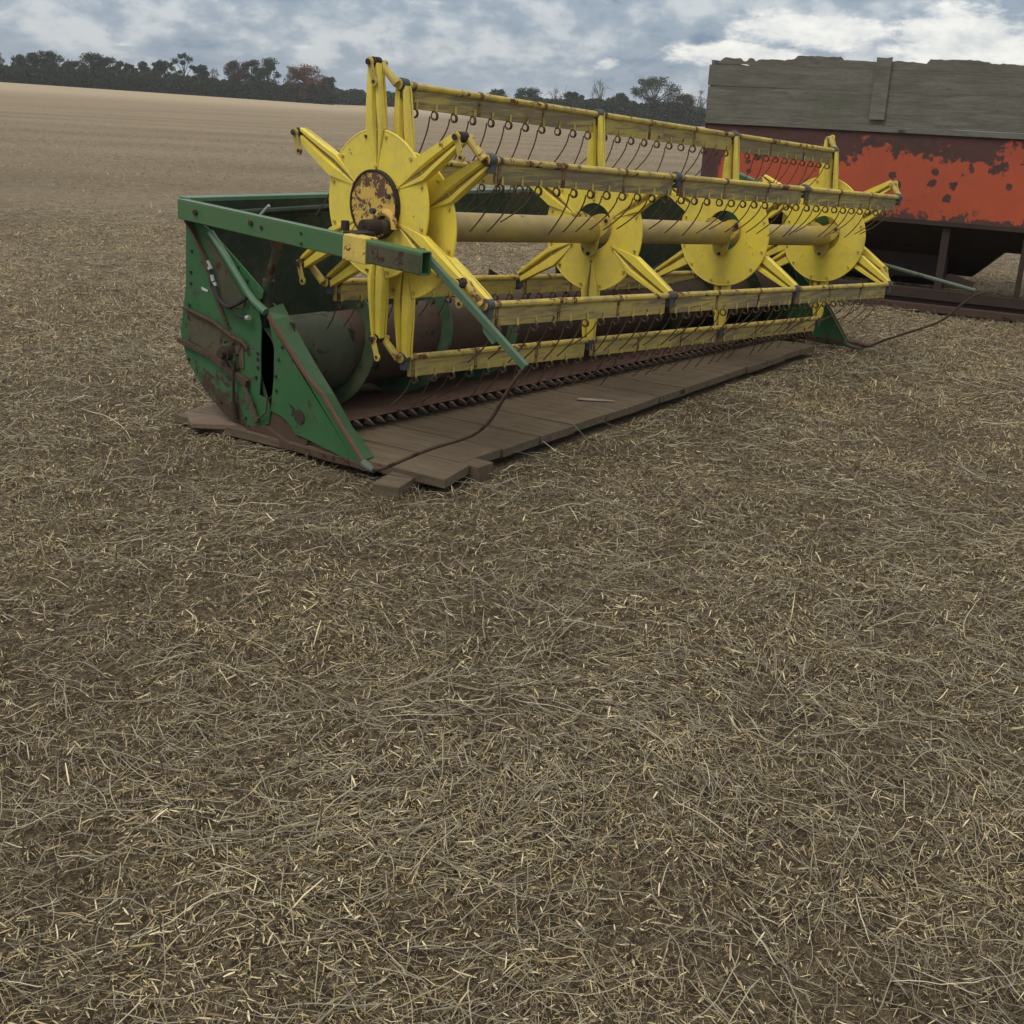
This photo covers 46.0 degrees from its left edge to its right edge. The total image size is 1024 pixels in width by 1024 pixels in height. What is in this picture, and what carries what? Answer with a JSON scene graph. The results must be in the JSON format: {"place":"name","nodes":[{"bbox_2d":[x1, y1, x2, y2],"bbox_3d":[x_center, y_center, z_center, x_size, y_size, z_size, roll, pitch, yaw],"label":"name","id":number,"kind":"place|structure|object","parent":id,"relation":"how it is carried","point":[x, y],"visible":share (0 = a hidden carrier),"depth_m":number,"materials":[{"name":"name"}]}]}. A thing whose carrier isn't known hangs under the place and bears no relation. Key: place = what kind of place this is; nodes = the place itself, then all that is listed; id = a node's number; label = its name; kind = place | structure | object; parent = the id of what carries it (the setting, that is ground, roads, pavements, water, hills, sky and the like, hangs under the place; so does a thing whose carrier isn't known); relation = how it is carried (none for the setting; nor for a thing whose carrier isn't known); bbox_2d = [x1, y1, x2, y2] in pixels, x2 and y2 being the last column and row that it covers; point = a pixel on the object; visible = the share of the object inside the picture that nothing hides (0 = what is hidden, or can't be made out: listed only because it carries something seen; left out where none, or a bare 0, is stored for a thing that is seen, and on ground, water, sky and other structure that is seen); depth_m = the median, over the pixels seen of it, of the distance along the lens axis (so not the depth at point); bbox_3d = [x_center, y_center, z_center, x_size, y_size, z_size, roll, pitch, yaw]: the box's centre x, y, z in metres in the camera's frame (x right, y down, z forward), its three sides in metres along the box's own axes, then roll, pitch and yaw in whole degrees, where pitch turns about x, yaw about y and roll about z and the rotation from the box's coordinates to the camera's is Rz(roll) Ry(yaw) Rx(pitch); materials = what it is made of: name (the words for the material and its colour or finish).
{"place":"outdoors","nodes":[
{"label":"outdoors","id":0,"kind":"place"},
{"bbox_2d":[0,82,1023,1023],"bbox_3d":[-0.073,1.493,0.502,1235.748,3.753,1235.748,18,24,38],"label":"field","id":1,"kind":"structure","parent":0,"point":[80,110],"depth_m":3.86,"materials":[{"name":"brown soil"}]},
{"bbox_2d":[0,53,5,75],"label":"tree","id":2,"kind":"object","parent":1,"relation":"on","point":[2,61],"visible":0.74,"depth_m":348.28,"materials":[{"name":"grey plant"}]},
{"bbox_2d":[10,54,29,78],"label":"tree","id":3,"kind":"object","parent":1,"relation":"on","point":[19,59],"visible":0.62,"depth_m":348.87,"materials":[{"name":"green plant"}]},
{"bbox_2d":[14,52,46,82],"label":"tree","id":4,"kind":"object","parent":1,"relation":"on","point":[36,58],"visible":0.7,"depth_m":349.92,"materials":[{"name":"green plant"}]},
{"bbox_2d":[34,50,67,81],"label":"tree","id":5,"kind":"object","parent":1,"relation":"on","point":[50,57],"visible":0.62,"depth_m":351.31,"materials":[{"name":"green plant"}]},
{"bbox_2d":[60,60,84,85],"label":"tree","id":6,"kind":"object","parent":1,"relation":"on","point":[74,64],"visible":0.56,"depth_m":354.44,"materials":[{"name":"green plant"}]},
{"bbox_2d":[75,52,110,86],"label":"tree","id":7,"kind":"object","parent":1,"relation":"on","point":[92,59],"visible":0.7,"depth_m":355.84,"materials":[{"name":"green plant"}]},
{"bbox_2d":[96,57,121,87],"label":"tree","id":8,"kind":"object","parent":1,"relation":"on","point":[107,61],"visible":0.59,"depth_m":357.01,"materials":[{"name":"green plant"}]},
{"bbox_2d":[111,60,130,89],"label":"tree","id":9,"kind":"object","parent":1,"relation":"on","point":[125,68],"visible":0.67,"depth_m":358.60,"materials":[{"name":"green plant"}]},
{"bbox_2d":[129,64,138,90],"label":"tree","id":10,"kind":"object","parent":1,"relation":"on","point":[131,67],"visible":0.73,"depth_m":359.50,"materials":[{"name":"green plant"}]},
{"bbox_2d":[132,61,151,87],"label":"tree","id":11,"kind":"object","parent":1,"relation":"on","point":[141,66],"visible":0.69,"depth_m":360.20,"materials":[{"name":"green plant"}]},
{"bbox_2d":[148,59,171,92],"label":"tree","id":12,"kind":"object","parent":1,"relation":"on","point":[160,68],"visible":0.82,"depth_m":361.52,"materials":[{"name":"green plant"}]},
{"bbox_2d":[167,52,193,77],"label":"tree","id":13,"kind":"object","parent":1,"relation":"on","point":[172,68],"visible":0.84,"depth_m":362.62,"materials":[{"name":"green plant"}]},
{"bbox_2d":[187,64,213,92],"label":"tree","id":14,"kind":"object","parent":1,"relation":"on","point":[201,70],"visible":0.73,"depth_m":364.23,"materials":[{"name":"green plant"}]},
{"bbox_2d":[207,68,218,96],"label":"tree","id":15,"kind":"object","parent":1,"relation":"on","point":[212,72],"visible":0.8,"depth_m":366.54,"materials":[{"name":"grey plant"}]},
{"bbox_2d":[185,403,246,429],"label":"plank","id":16,"kind":"object","parent":1,"relation":"on","point":[201,421],"visible":0.45,"depth_m":6.14,"materials":[{"name":"brown wood"}]},
{"bbox_2d":[222,60,249,96],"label":"tree","id":17,"kind":"object","parent":1,"relation":"on","point":[233,66],"visible":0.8,"depth_m":366.17,"materials":[{"name":"green plant"}]},
{"bbox_2d":[237,59,263,97],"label":"tree","id":18,"kind":"object","parent":1,"relation":"on","point":[253,65],"visible":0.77,"depth_m":367.35,"materials":[{"name":"green plant"}]},
{"bbox_2d":[251,57,281,99],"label":"tree","id":19,"kind":"object","parent":1,"relation":"on","point":[269,64],"visible":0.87,"depth_m":367.80,"materials":[{"name":"green plant"}]},
{"bbox_2d":[283,65,297,86],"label":"tree","id":20,"kind":"object","parent":1,"relation":"on","point":[287,76],"visible":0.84,"depth_m":370.55,"materials":[{"name":"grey plant"}]},
{"bbox_2d":[283,63,326,101],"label":"tree","id":21,"kind":"object","parent":1,"relation":"on","point":[303,74],"visible":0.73,"depth_m":369.16,"materials":[{"name":"brown plant"}]},
{"bbox_2d":[319,76,337,102],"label":"tree","id":22,"kind":"object","parent":1,"relation":"on","point":[329,82],"visible":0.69,"depth_m":372.06,"materials":[{"name":"green plant"}]},
{"bbox_2d":[372,472,422,500],"bbox_3d":[-0.490,-0.137,5.475,0.130,0.075,0.373,9,21,19],"label":"block","id":23,"kind":"object","parent":1,"relation":"on","point":[389,486],"depth_m":5.33,"materials":[{"name":"brown wood"}]},
{"bbox_2d":[0,64,944,129],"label":"undergrowth","id":24,"kind":"object","parent":1,"relation":"on","point":[182,85],"visible":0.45,"depth_m":365.80,"materials":[{"name":"green plant"}]},
{"bbox_2d":[460,458,492,484],"bbox_3d":[-0.167,-0.190,5.628,0.110,0.085,0.120,15,22,32],"label":"offcut","id":25,"kind":"object","parent":1,"relation":"on","point":[481,469],"visible":0.87,"depth_m":5.59,"materials":[{"name":"brown wood"}]},
{"bbox_2d":[486,89,508,96],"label":"tree","id":26,"kind":"object","parent":1,"relation":"on","point":[500,92],"visible":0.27,"depth_m":376.97,"materials":[{"name":"green plant"}]},
{"bbox_2d":[0,207,1023,1023],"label":"straw","id":27,"kind":"object","parent":1,"relation":"on","point":[352,984],"visible":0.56,"depth_m":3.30,"materials":[{"name":"beige plant"}]},
{"bbox_2d":[0,261,1023,1023],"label":"stubble","id":28,"kind":"object","parent":1,"relation":"on","point":[498,685],"visible":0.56,"depth_m":3.85,"materials":[{"name":"beige plant"}]},
{"bbox_2d":[0,221,1023,1023],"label":"chaff","id":29,"kind":"object","parent":1,"relation":"on","point":[314,609],"visible":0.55,"depth_m":3.64,"materials":[{"name":"plant"}]},
{"bbox_2d":[0,121,1023,432],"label":"distant straw","id":30,"kind":"object","parent":1,"relation":"on","point":[322,179],"visible":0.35,"depth_m":15.84,"materials":[{"name":"beige plant"}]},
{"bbox_2d":[513,87,541,100],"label":"tree","id":31,"kind":"object","parent":1,"relation":"on","point":[531,92],"visible":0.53,"depth_m":377.13,"materials":[{"name":"green plant"}]},
{"bbox_2d":[545,86,567,104],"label":"tree","id":32,"kind":"object","parent":1,"relation":"on","point":[555,96],"visible":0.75,"depth_m":377.11,"materials":[{"name":"grey plant"}]},
{"bbox_2d":[563,91,584,107],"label":"tree","id":33,"kind":"object","parent":1,"relation":"on","point":[571,95],"visible":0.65,"depth_m":377.03,"materials":[{"name":"green plant"}]},
{"bbox_2d":[177,56,986,472],"bbox_3d":[0.853,-1.584,7.229,2.354,1.873,5.227,18,24,38],"label":"combine header","id":34,"kind":"object","parent":1,"relation":"on","point":[291,328],"visible":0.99,"depth_m":6.24,"materials":[{"name":"metal"}]},
{"bbox_2d":[588,77,608,108],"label":"tree","id":35,"kind":"object","parent":1,"relation":"on","point":[601,93],"visible":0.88,"depth_m":377.03,"materials":[{"name":"grey plant"}]},
{"bbox_2d":[612,93,635,116],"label":"tree","id":36,"kind":"object","parent":1,"relation":"on","point":[621,98],"visible":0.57,"depth_m":374.93,"materials":[{"name":"green plant"}]},
{"bbox_2d":[489,354,803,463],"bbox_3d":[0.952,-0.702,7.372,0.075,0.052,4.130,15,22,32],"label":"bearer","id":37,"kind":"object","parent":1,"relation":"on","point":[611,421],"visible":0.14,"depth_m":6.98,"materials":[{"name":"brown wood"}]},
{"bbox_2d":[371,411,538,456],"bbox_3d":[-0.642,-0.494,6.434,1.695,0.072,0.313,15,22,32],"label":"plank","id":38,"kind":"object","parent":37,"relation":"on","point":[507,442],"visible":0.47,"depth_m":6.14,"materials":[{"name":"brown wood"}]},
{"bbox_2d":[508,388,634,421],"bbox_3d":[-0.082,-0.722,7.189,1.698,0.074,0.298,15,22,32],"label":"plank","id":39,"kind":"object","parent":37,"relation":"on","point":[612,410],"visible":0.34,"depth_m":6.86,"materials":[{"name":"brown wood"}]},
{"bbox_2d":[577,398,614,401],"bbox_3d":[0.481,-0.641,6.904,0.220,0.004,0.048,4,19,2],"label":"splinter","id":40,"kind":"object","parent":39,"relation":"on","point":[589,399],"visible":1,"depth_m":6.89,"materials":[{"name":"brown wood"}]},
{"bbox_2d":[630,76,682,119],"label":"tree","id":41,"kind":"object","parent":1,"relation":"on","point":[652,81],"visible":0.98,"depth_m":373.09,"materials":[{"name":"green plant"}]},
{"bbox_2d":[667,93,696,123],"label":"tree","id":42,"kind":"object","parent":1,"relation":"on","point":[685,100],"visible":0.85,"depth_m":374.17,"materials":[{"name":"green plant"}]},
{"bbox_2d":[687,89,706,124],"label":"tree","id":43,"kind":"object","parent":1,"relation":"on","point":[701,104],"visible":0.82,"depth_m":374.35,"materials":[{"name":"grey plant"}]},
{"bbox_2d":[701,56,1023,322],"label":"grain cart","id":44,"kind":"object","parent":1,"relation":"on","point":[959,211],"visible":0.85,"depth_m":11.19,"materials":[{"name":"orange paint"}]},
{"bbox_3d":[-0.269,-0.943,7.962,0.090,0.030,4.500,15,22,32],"label":"bearer","id":45,"kind":"object","parent":1,"relation":"on","visible":0},
{"bbox_2d":[174,406,469,488],"bbox_3d":[-0.954,-0.337,5.919,1.793,0.072,0.263,15,22,32],"label":"plank","id":46,"kind":"object","parent":45,"relation":"on","point":[436,471],"visible":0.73,"depth_m":5.61,"materials":[{"name":"brown wood"}]},
{"bbox_2d":[212,404,500,462],"bbox_3d":[-0.837,-0.422,6.189,1.702,0.072,0.311,15,22,32],"label":"plank","id":47,"kind":"object","parent":45,"relation":"on","point":[402,438],"visible":0.39,"depth_m":5.90,"materials":[{"name":"brown wood"}]},
{"bbox_2d":[425,403,573,443],"bbox_3d":[-0.458,-0.571,6.688,1.708,0.072,0.308,15,22,32],"label":"plank","id":48,"kind":"object","parent":45,"relation":"on","point":[545,431],"visible":0.38,"depth_m":6.37,"materials":[{"name":"brown wood"}]},
{"bbox_2d":[468,396,605,431],"bbox_3d":[-0.282,-0.652,6.951,1.721,0.074,0.323,15,22,32],"label":"plank","id":49,"kind":"object","parent":45,"relation":"on","point":[579,419],"visible":0.35,"depth_m":6.62,"materials":[{"name":"brown wood"}]},
{"bbox_2d":[542,381,658,411],"bbox_3d":[0.099,-0.794,7.433,1.682,0.072,0.301,15,22,32],"label":"plank","id":50,"kind":"object","parent":45,"relation":"on","point":[640,401],"visible":0.37,"depth_m":7.11,"materials":[{"name":"brown wood"}]},
{"bbox_2d":[572,374,684,402],"bbox_3d":[0.273,-0.868,7.676,1.695,0.073,0.298,15,22,32],"label":"plank","id":51,"kind":"object","parent":45,"relation":"on","point":[664,393],"visible":0.37,"depth_m":7.33,"materials":[{"name":"brown wood"}]},
{"bbox_2d":[604,369,705,393],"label":"plank","id":52,"kind":"object","parent":45,"relation":"on","point":[689,385],"visible":0.38,"depth_m":7.56,"materials":[{"name":"brown wood"}]},
{"bbox_2d":[631,363,726,386],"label":"plank","id":53,"kind":"object","parent":45,"relation":"on","point":[711,377],"visible":0.33,"depth_m":7.79,"materials":[{"name":"brown wood"}]},
{"bbox_2d":[659,358,745,379],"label":"plank","id":54,"kind":"object","parent":45,"relation":"on","point":[730,371],"visible":0.36,"depth_m":8.03,"materials":[{"name":"brown wood"}]},
{"bbox_2d":[686,353,766,372],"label":"plank","id":55,"kind":"object","parent":45,"relation":"on","point":[751,365],"visible":0.27,"depth_m":8.25,"materials":[{"name":"brown wood"}]},
{"bbox_2d":[710,347,784,366],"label":"plank","id":56,"kind":"object","parent":45,"relation":"on","point":[771,358],"visible":0.32,"depth_m":8.49,"materials":[{"name":"brown wood"}]},
{"bbox_2d":[734,343,799,359],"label":"plank","id":57,"kind":"object","parent":45,"relation":"on","point":[788,353],"visible":0.24,"depth_m":8.72,"materials":[{"name":"brown wood"}]},
{"bbox_2d":[754,339,814,354],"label":"plank","id":58,"kind":"object","parent":45,"relation":"on","point":[805,348],"visible":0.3,"depth_m":8.92,"materials":[{"name":"brown wood"}]},
{"bbox_2d":[0,0,1023,133],"label":"sky","id":59,"kind":"structure","parent":0,"point":[483,46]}
]}

